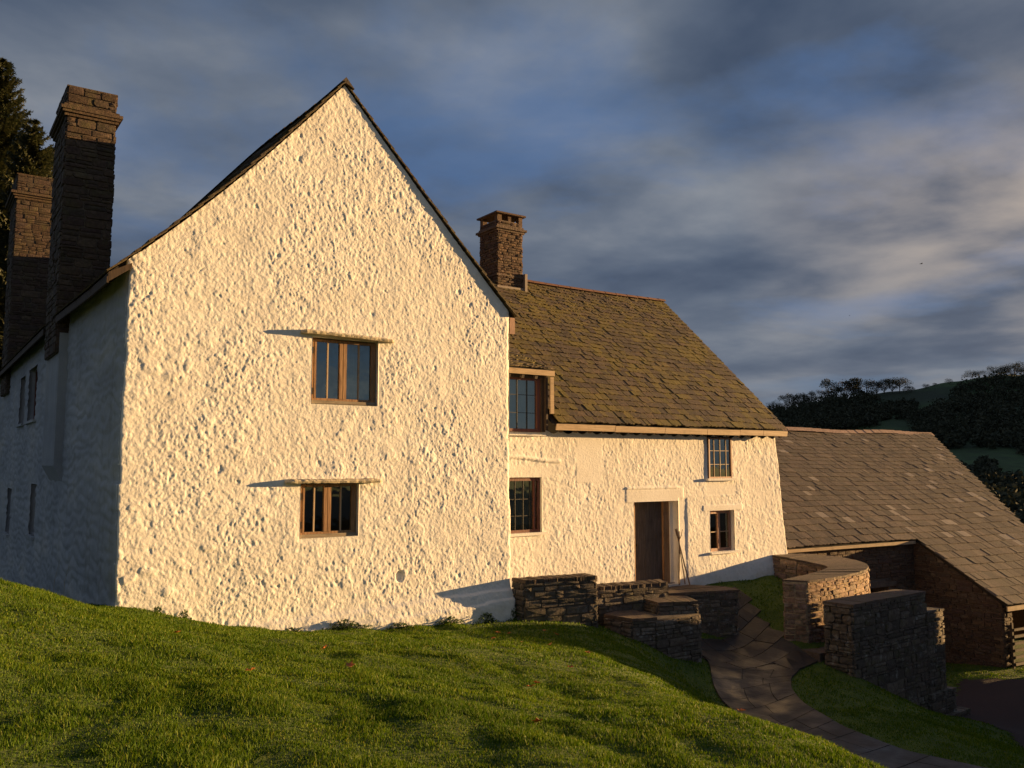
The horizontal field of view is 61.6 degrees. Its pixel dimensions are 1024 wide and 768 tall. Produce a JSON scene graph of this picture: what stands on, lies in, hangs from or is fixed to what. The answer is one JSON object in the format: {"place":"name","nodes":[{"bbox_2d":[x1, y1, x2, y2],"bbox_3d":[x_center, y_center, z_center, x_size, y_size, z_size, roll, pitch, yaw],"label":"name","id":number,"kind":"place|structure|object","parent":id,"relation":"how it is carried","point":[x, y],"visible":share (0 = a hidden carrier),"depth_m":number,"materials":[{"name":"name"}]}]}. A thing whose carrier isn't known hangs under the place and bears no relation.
{"place":"outdoors","nodes":[
{"label":"outdoors","id":0,"kind":"place"},
{"bbox_2d":[0,574,1023,767],"bbox_3d":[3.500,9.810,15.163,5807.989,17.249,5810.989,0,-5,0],"label":"ground","id":1,"kind":"structure","parent":0,"point":[777,626],"depth_m":6.30,"materials":[{"name":"green plant"}]},
{"bbox_2d":[0,58,44,356],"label":"spruce tree","id":2,"kind":"object","parent":1,"relation":"on","point":[11,119],"visible":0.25,"depth_m":43.10,"materials":[{"name":"green plant"}]},
{"bbox_2d":[0,118,54,368],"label":"spruce tree","id":3,"kind":"object","parent":1,"relation":"on","point":[35,159],"visible":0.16,"depth_m":40.60,"materials":[{"name":"green plant"}]},
{"bbox_2d":[154,606,163,612],"bbox_3d":[-5.171,3.295,12.482,0.188,0.122,0.241,-4,-7,40],"label":"weed plant","id":4,"kind":"object","parent":1,"relation":"on","point":[157,611],"visible":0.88,"depth_m":12.50,"materials":[{"name":"green plant"}]},
{"bbox_2d":[178,609,191,618],"bbox_3d":[-4.837,3.426,12.704,0.245,0.181,0.238,4,-7,-40],"label":"weed plant","id":5,"kind":"object","parent":1,"relation":"on","point":[184,615],"visible":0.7,"depth_m":12.73,"materials":[{"name":"green plant"}]},
{"bbox_2d":[286,627,308,631],"bbox_3d":[-3.498,3.923,13.588,0.699,0.130,0.250,3,-6,-30],"label":"weed plant","id":6,"kind":"object","parent":1,"relation":"on","point":[296,630],"visible":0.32,"depth_m":13.66,"materials":[{"name":"green plant"}]},
{"bbox_2d":[322,618,376,630],"bbox_3d":[-2.719,3.965,14.129,1.136,0.201,0.241,4,-6,-36],"label":"weed plant","id":7,"kind":"object","parent":1,"relation":"on","point":[341,626],"visible":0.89,"depth_m":14.14,"materials":[{"name":"green plant"}]},
{"bbox_2d":[345,661,354,666],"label":"fallen leaf","id":8,"kind":"object","parent":1,"relation":"on","point":[350,664],"visible":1,"depth_m":7.42,"materials":[{"name":"brown plant"}]},
{"bbox_2d":[0,77,787,631],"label":"farmhouse","id":9,"kind":"object","parent":1,"relation":"on","point":[316,367],"visible":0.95,"depth_m":15.48,"materials":[{"name":"paint"}]},
{"bbox_2d":[33,370,37,418],"bbox_3d":[-12.136,0.262,22.051,0.060,1.370,1.700,4,-6,-35],"label":"window","id":10,"kind":"structure","parent":9,"relation":"in","point":[36,379],"depth_m":22.70,"materials":[{"name":"brown wood"}]},
{"bbox_2d":[300,484,355,537],"bbox_3d":[-3.099,2.125,14.436,1.005,0.884,0.103,4,-6,-35],"label":"window","id":11,"kind":"structure","parent":9,"relation":"in","point":[326,531],"depth_m":14.41,"materials":[{"name":"orange wood"}]},
{"bbox_2d":[311,338,375,405],"bbox_3d":[-2.933,-0.198,14.830,1.185,1.122,0.206,4,-6,-35],"label":"window","id":12,"kind":"structure","parent":9,"relation":"in","point":[348,352],"depth_m":14.85,"materials":[{"name":"orange wood"}]},
{"bbox_2d":[509,377,539,431],"bbox_3d":[-0.053,0.417,18.017,1.504,1.200,0.175,4,-6,-35],"label":"window","id":13,"kind":"structure","parent":9,"relation":"in","point":[521,390],"depth_m":18.29,"materials":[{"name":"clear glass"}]},
{"bbox_2d":[509,477,546,536],"bbox_3d":[0.012,2.575,18.049,1.575,1.232,0.309,4,-6,-35],"label":"window","id":14,"kind":"structure","parent":9,"relation":"in","point":[522,498],"depth_m":18.30,"materials":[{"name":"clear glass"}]},
{"bbox_2d":[635,501,662,580],"bbox_3d":[3.246,3.781,20.465,0.924,1.950,0.088,4,-6,-35],"label":"door","id":15,"kind":"structure","parent":9,"relation":"in","point":[648,518],"depth_m":20.48,"materials":[{"name":"brown wood"}]},
{"bbox_2d":[705,437,737,480],"bbox_3d":[5.266,1.894,21.649,1.083,1.078,0.134,4,-6,-35],"label":"window","id":16,"kind":"structure","parent":9,"relation":"in","point":[730,477],"depth_m":21.63,"materials":[{"name":"brown wood"}]},
{"bbox_2d":[709,510,739,554],"bbox_3d":[5.277,3.716,21.588,1.063,1.059,0.274,4,-6,-35],"label":"window","id":17,"kind":"structure","parent":9,"relation":"in","point":[718,550],"depth_m":21.65,"materials":[{"name":"brown wood"}]},
{"bbox_2d":[383,622,421,630],"bbox_3d":[-1.913,4.137,14.697,0.888,0.158,0.210,4,-7,-37],"label":"weed plant","id":18,"kind":"object","parent":1,"relation":"on","point":[398,624],"visible":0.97,"depth_m":14.68,"materials":[{"name":"green plant"}]},
{"bbox_2d":[432,616,466,625],"bbox_3d":[-1.081,4.197,15.246,0.864,0.160,0.270,4,-6,-34],"label":"weed plant","id":19,"kind":"object","parent":1,"relation":"on","point":[447,621],"visible":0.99,"depth_m":15.27,"materials":[{"name":"green plant"}]},
{"bbox_2d":[473,612,500,623],"bbox_3d":[-0.498,4.281,15.683,0.693,0.228,0.208,4,-7,-37],"label":"weed plant","id":20,"kind":"object","parent":1,"relation":"on","point":[492,618],"visible":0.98,"depth_m":15.72,"materials":[{"name":"green plant"}]},
{"bbox_2d":[508,605,520,621],"bbox_3d":[0.111,4.309,16.143,0.296,0.331,0.549,-3,-6,32],"label":"weed plant","id":21,"kind":"object","parent":1,"relation":"on","point":[515,616],"visible":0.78,"depth_m":16.08,"materials":[{"name":"green plant"}]},
{"bbox_2d":[512,573,668,626],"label":"parapet wall","id":22,"kind":"structure","parent":1,"relation":"on","point":[585,598],"depth_m":16.46,"materials":[{"name":"stone"}]},
{"bbox_2d":[603,596,701,662],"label":"stone steps","id":23,"kind":"structure","parent":1,"relation":"on","point":[670,626],"depth_m":17.07,"materials":[{"name":"grey stone"}]},
{"bbox_2d":[668,585,739,636],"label":"stone terrace","id":24,"kind":"structure","parent":1,"relation":"on","point":[718,609],"depth_m":19.60,"materials":[{"name":"grey stone"}]},
{"bbox_2d":[678,529,682,584],"bbox_3d":[4.001,4.125,20.472,0.083,1.289,0.287,-3,-6,28],"label":"wooden stick","id":25,"kind":"object","parent":24,"relation":"on","point":[679,557],"visible":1,"depth_m":20.43,"materials":[{"name":"brown wood"}]},
{"bbox_2d":[676,528,685,583],"bbox_3d":[4.041,4.116,20.525,0.195,1.311,0.036,0,-5,5],"label":"wooden stick","id":26,"kind":"object","parent":24,"relation":"on","point":[681,561],"visible":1,"depth_m":20.50,"materials":[{"name":"brown wood"}]},
{"bbox_2d":[675,529,689,584],"bbox_3d":[4.063,4.119,20.488,0.368,1.330,0.084,1,-5,-9],"label":"wooden stick","id":27,"kind":"object","parent":24,"relation":"on","point":[682,557],"visible":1,"depth_m":20.48,"materials":[{"name":"brown wood"}]},
{"bbox_2d":[702,606,815,707],"bbox_3d":[5.414,5.223,15.222,3.576,1.503,11.086,1,-5,-15],"label":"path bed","id":28,"kind":"object","parent":1,"relation":"on","point":[783,644],"visible":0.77,"depth_m":18.66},
{"bbox_2d":[700,587,984,767],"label":"flagstone path","id":29,"kind":"structure","parent":28,"relation":"on","point":[745,652],"depth_m":16.20,"materials":[{"name":"grey stone"}]},
{"bbox_2d":[563,427,1023,667],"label":"barn","id":30,"kind":"structure","parent":1,"relation":"on","point":[938,522],"depth_m":27.55,"materials":[{"name":"stone"}]},
{"bbox_2d":[801,646,825,662],"bbox_3d":[6.680,6.034,18.602,0.875,0.600,0.754,3,-6,-29],"label":"kerb step","id":31,"kind":"object","parent":1,"relation":"on","point":[818,654],"visible":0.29,"depth_m":18.23,"materials":[{"name":"stone"}]},
{"bbox_2d":[772,553,870,642],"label":"curved wall","id":32,"kind":"structure","parent":1,"relation":"on","point":[811,583],"depth_m":19.41,"materials":[{"name":"stone"}]},
{"bbox_2d":[823,589,970,716],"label":"buttressed wall","id":33,"kind":"structure","parent":1,"relation":"on","point":[892,641],"depth_m":18.61,"materials":[{"name":"stone"}]},
{"bbox_2d":[956,678,1023,748],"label":"gravel yard","id":34,"kind":"structure","parent":1,"relation":"on","point":[997,703],"depth_m":20.96,"materials":[{"name":"grey gravel"}]},
{"bbox_2d":[1010,623,1023,668],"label":"hurdle gate","id":35,"kind":"structure","parent":1,"relation":"on","point":[1013,649],"depth_m":24.24,"materials":[{"name":"brown wood"}]},
{"bbox_2d":[0,0,1023,407],"label":"sky","id":36,"kind":"structure","parent":0,"point":[775,173],"materials":[{"name":"blue"}]},
{"bbox_2d":[777,375,1023,476],"bbox_3d":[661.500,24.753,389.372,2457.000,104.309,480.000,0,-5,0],"label":"hills","id":37,"kind":"structure","parent":0,"point":[1008,458],"depth_m":364.95,"materials":[{"name":"green plant"}]},
{"bbox_2d":[768,399,786,408],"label":"broadleaf tree","id":38,"kind":"object","parent":37,"relation":"on","point":[775,404],"visible":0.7,"depth_m":444.94,"materials":[{"name":"green plant"}]},
{"bbox_2d":[777,393,800,406],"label":"broadleaf tree","id":39,"kind":"object","parent":37,"relation":"on","point":[785,397],"visible":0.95,"depth_m":445.03,"materials":[{"name":"green plant"}]},
{"bbox_2d":[791,392,809,404],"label":"broadleaf tree","id":40,"kind":"object","parent":37,"relation":"on","point":[802,397],"visible":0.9,"depth_m":445.30,"materials":[{"name":"green plant"}]},
{"bbox_2d":[802,391,819,401],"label":"broadleaf tree","id":41,"kind":"object","parent":37,"relation":"on","point":[812,396],"visible":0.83,"depth_m":445.32,"materials":[{"name":"green plant"}]},
{"bbox_2d":[816,390,826,400],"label":"broadleaf tree","id":42,"kind":"object","parent":37,"relation":"on","point":[822,393],"visible":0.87,"depth_m":446.10,"materials":[{"name":"green plant"}]},
{"bbox_2d":[819,378,845,396],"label":"broadleaf tree","id":43,"kind":"object","parent":37,"relation":"on","point":[835,390],"visible":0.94,"depth_m":445.49,"materials":[{"name":"green plant"}]},
{"bbox_2d":[833,379,855,396],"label":"broadleaf tree","id":44,"kind":"object","parent":37,"relation":"on","point":[847,389],"visible":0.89,"depth_m":445.03,"materials":[{"name":"green plant"}]},
{"bbox_2d":[844,377,862,395],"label":"broadleaf tree","id":45,"kind":"object","parent":37,"relation":"on","point":[856,383],"visible":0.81,"depth_m":445.79,"materials":[{"name":"green plant"}]},
{"bbox_2d":[852,379,879,394],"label":"broadleaf tree","id":46,"kind":"object","parent":37,"relation":"on","point":[869,383],"visible":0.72,"depth_m":445.18,"materials":[{"name":"green plant"}]},
{"bbox_2d":[868,381,882,394],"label":"broadleaf tree","id":47,"kind":"object","parent":37,"relation":"on","point":[878,387],"visible":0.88,"depth_m":446.91,"materials":[{"name":"green plant"}]},
{"bbox_2d":[874,377,893,393],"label":"broadleaf tree","id":48,"kind":"object","parent":37,"relation":"on","point":[884,388],"visible":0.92,"depth_m":446.19,"materials":[{"name":"green plant"}]},
{"bbox_2d":[884,379,900,392],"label":"broadleaf tree","id":49,"kind":"object","parent":37,"relation":"on","point":[896,387],"visible":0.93,"depth_m":446.46,"materials":[{"name":"green plant"}]},
{"bbox_2d":[767,370,1023,523],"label":"woodland","id":50,"kind":"object","parent":37,"relation":"on","point":[859,409],"visible":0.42,"depth_m":367.32,"materials":[{"name":"green plant"}]},
{"bbox_2d":[890,377,911,392],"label":"broadleaf tree","id":51,"kind":"object","parent":37,"relation":"on","point":[902,383],"visible":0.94,"depth_m":446.66,"materials":[{"name":"green plant"}]},
{"bbox_2d":[915,424,945,435],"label":"broadleaf tree","id":52,"kind":"object","parent":37,"relation":"on","point":[931,429],"visible":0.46,"depth_m":316.57,"materials":[{"name":"green plant"}]},
{"bbox_2d":[961,370,980,380],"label":"broadleaf tree","id":53,"kind":"object","parent":37,"relation":"on","point":[974,373],"visible":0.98,"depth_m":448.19,"materials":[{"name":"green plant"}]},
{"bbox_2d":[986,366,1005,373],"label":"broadleaf tree","id":54,"kind":"object","parent":37,"relation":"on","point":[1000,368],"visible":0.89,"depth_m":446.96,"materials":[{"name":"green plant"}]},
{"bbox_2d":[997,365,1015,375],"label":"broadleaf tree","id":55,"kind":"object","parent":37,"relation":"on","point":[1007,368],"visible":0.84,"depth_m":447.25,"materials":[{"name":"green plant"}]},
{"bbox_2d":[1004,361,1023,376],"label":"broadleaf tree","id":56,"kind":"object","parent":37,"relation":"on","point":[1018,367],"visible":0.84,"depth_m":447.00,"materials":[{"name":"green plant"}]},
{"bbox_2d":[1015,363,1023,374],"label":"broadleaf tree","id":57,"kind":"object","parent":37,"relation":"on","point":[1020,370],"visible":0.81,"depth_m":446.54,"materials":[{"name":"green plant"}]}
]}

